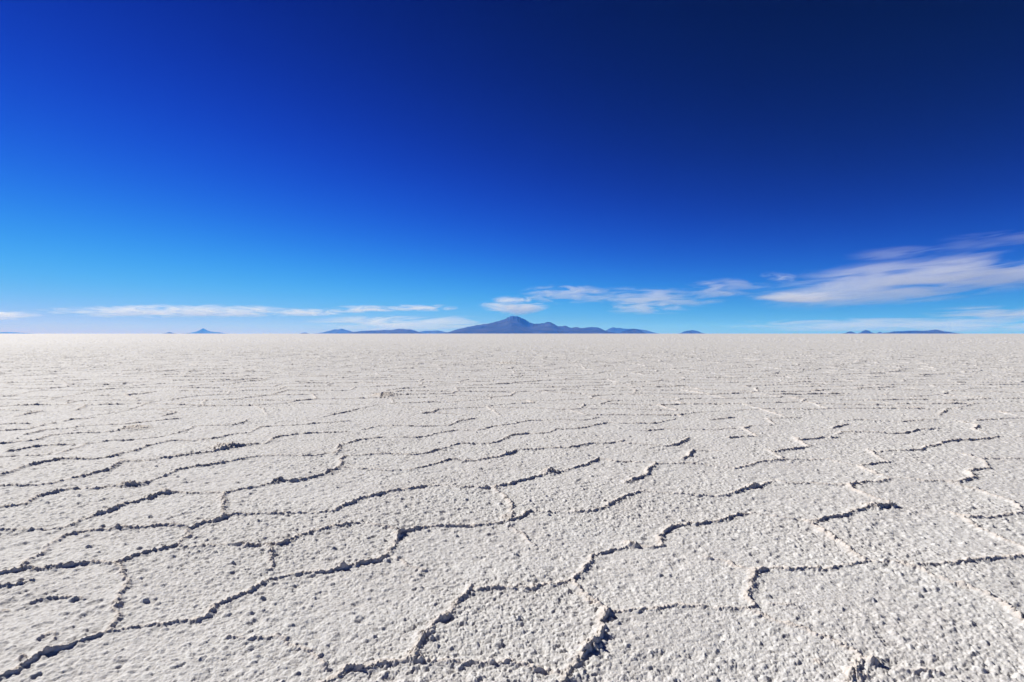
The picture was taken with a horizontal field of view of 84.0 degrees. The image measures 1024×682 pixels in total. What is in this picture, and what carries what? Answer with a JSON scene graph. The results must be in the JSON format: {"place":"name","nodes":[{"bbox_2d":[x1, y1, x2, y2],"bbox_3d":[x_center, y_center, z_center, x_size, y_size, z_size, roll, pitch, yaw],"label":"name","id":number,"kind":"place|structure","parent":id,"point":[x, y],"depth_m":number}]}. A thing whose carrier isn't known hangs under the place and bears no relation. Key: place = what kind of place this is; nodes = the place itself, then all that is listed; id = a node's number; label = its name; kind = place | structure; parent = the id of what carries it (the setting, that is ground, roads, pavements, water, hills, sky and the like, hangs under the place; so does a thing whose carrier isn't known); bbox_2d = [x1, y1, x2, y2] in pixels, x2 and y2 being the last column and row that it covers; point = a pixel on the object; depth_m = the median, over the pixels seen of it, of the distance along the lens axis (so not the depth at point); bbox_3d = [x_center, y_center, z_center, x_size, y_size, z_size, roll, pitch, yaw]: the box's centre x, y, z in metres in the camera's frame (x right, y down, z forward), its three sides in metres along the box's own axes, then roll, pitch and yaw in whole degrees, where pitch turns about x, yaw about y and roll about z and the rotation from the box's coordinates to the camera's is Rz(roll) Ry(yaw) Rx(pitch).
{"place":"outdoors","nodes":[
{"label":"outdoors","id":0,"kind":"place"},
{"bbox_2d":[0,332,36,333],"bbox_3d":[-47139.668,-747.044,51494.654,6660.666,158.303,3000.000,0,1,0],"label":"mountain","id":1,"kind":"structure","parent":0,"point":[15,333],"depth_m":51048.86},
{"bbox_2d":[183,328,227,333],"bbox_3d":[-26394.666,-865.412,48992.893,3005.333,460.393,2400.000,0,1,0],"label":"mountain","id":2,"kind":"structure","parent":0,"point":[203,331],"depth_m":48344.17},
{"bbox_2d":[314,329,351,333],"bbox_3d":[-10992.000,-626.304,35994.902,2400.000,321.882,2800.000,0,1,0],"label":"hills","id":3,"kind":"structure","parent":0,"point":[337,331],"depth_m":35223.98},
{"bbox_2d":[341,329,423,333],"bbox_3d":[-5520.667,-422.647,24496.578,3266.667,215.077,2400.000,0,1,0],"label":"hills","id":4,"kind":"structure","parent":0,"point":[402,331],"depth_m":23861.71},
{"bbox_2d":[420,330,446,333],"bbox_3d":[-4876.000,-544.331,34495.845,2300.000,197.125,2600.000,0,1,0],"label":"hills","id":5,"kind":"structure","parent":0,"point":[432,332],"depth_m":33790.78},
{"bbox_2d":[0,334,1023,681],"bbox_3d":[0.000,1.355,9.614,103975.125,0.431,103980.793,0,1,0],"label":"salt flat","id":6,"kind":"structure","parent":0,"point":[510,506],"depth_m":4.88},
{"bbox_2d":[0,0,1023,333],"label":"sky","id":7,"kind":"structure","parent":0,"point":[174,166]},
{"bbox_2d":[439,316,619,333],"bbox_3d":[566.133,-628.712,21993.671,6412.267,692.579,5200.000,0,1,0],"label":"mountain","id":8,"kind":"structure","parent":0,"point":[513,325],"depth_m":20469.88},
{"bbox_2d":[606,327,658,333],"bbox_3d":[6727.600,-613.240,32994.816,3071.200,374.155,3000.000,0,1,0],"label":"hills","id":9,"kind":"structure","parent":0,"point":[615,330],"depth_m":32362.37},
{"bbox_2d":[620,329,646,333],"bbox_3d":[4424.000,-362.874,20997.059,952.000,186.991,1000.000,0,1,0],"label":"hill","id":10,"kind":"structure","parent":0,"point":[633,331],"depth_m":20707.63},
{"bbox_2d":[678,330,704,333],"bbox_3d":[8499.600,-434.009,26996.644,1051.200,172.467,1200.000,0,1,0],"label":"hill","id":11,"kind":"structure","parent":0,"point":[691,332],"depth_m":26641.55},
{"bbox_2d":[857,330,876,333],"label":"hill","id":12,"kind":"structure","parent":0,"point":[865,332],"depth_m":19359.82},
{"bbox_2d":[877,329,961,333],"bbox_3d":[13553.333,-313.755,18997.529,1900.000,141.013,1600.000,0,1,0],"label":"hills","id":13,"kind":"structure","parent":0,"point":[935,331],"depth_m":18584.58}
]}

